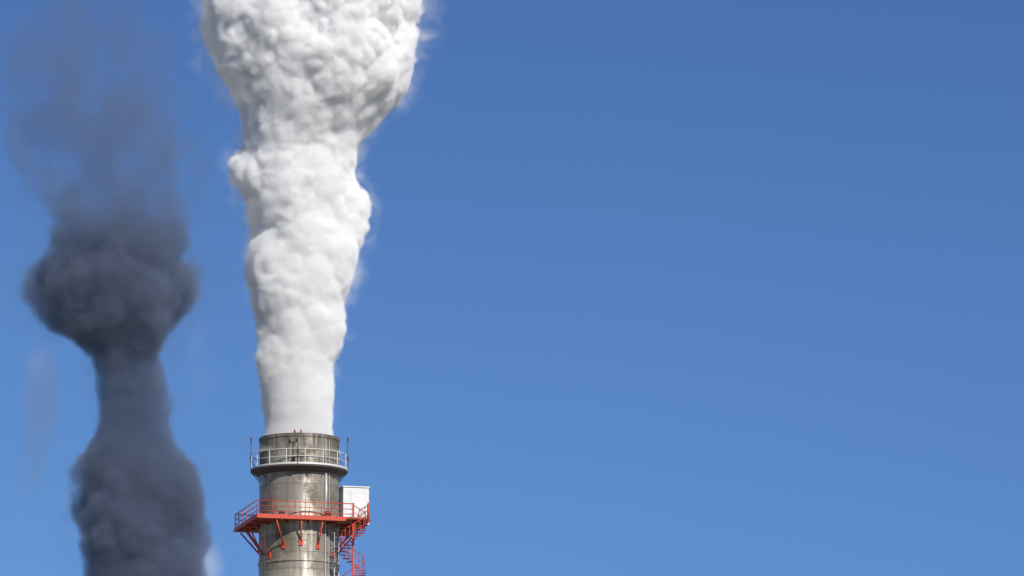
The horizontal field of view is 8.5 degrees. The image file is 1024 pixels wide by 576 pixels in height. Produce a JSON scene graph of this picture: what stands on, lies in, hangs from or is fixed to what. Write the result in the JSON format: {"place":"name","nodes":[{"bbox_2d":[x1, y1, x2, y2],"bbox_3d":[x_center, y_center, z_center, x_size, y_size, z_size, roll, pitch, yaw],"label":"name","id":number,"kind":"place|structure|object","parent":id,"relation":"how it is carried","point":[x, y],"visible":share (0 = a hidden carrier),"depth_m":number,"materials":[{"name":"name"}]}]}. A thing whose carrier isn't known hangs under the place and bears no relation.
{"place":"outdoors","nodes":[
{"label":"outdoors","id":0,"kind":"place"},
{"bbox_2d":[258,433,339,575],"bbox_3d":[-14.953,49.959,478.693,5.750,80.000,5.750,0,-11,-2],"label":"chimney","id":1,"kind":"object","parent":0,"point":[295,558],"visible":0.94,"depth_m":482.77,"materials":[{"name":"concrete"}]},
{"bbox_2d":[251,448,347,482],"bbox_3d":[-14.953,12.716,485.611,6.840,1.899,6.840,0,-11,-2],"label":"platform","id":2,"kind":"structure","parent":1,"relation":"attached to","point":[257,471],"depth_m":482.97,"materials":[{"name":"metal"}]},
{"bbox_2d":[250,429,348,470],"bbox_3d":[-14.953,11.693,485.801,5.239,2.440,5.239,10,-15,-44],"label":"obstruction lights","id":3,"kind":"object","parent":1,"relation":"attached to","point":[297,452],"visible":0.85,"depth_m":485.61,"materials":[{"name":"metal"}]},
{"bbox_2d":[233,500,370,558],"bbox_3d":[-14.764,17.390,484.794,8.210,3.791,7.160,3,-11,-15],"label":"platform","id":4,"kind":"structure","parent":1,"relation":"attached to","point":[251,524],"depth_m":482.17,"materials":[{"name":"red paint"}]},
{"bbox_2d":[339,486,369,527],"bbox_3d":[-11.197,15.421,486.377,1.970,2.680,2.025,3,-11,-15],"label":"equipment cabinet","id":5,"kind":"object","parent":4,"relation":"on","point":[358,496],"visible":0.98,"depth_m":485.54,"materials":[{"name":"metal"}]},
{"bbox_2d":[340,502,368,575],"bbox_3d":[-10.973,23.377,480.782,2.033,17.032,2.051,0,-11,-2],"label":"spiral stair","id":6,"kind":"object","parent":4,"relation":"attached to","point":[354,520],"visible":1,"depth_m":481.63,"materials":[{"name":"red metal"}]},
{"bbox_2d":[326,472,338,575],"bbox_3d":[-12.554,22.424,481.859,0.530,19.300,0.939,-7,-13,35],"label":"ladders","id":7,"kind":"object","parent":1,"relation":"attached to","point":[334,534],"visible":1,"depth_m":482.71,"materials":[{"name":"metal"}]},
{"bbox_2d":[0,0,1023,575],"label":"sky","id":8,"kind":"structure","parent":0,"point":[571,287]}
]}

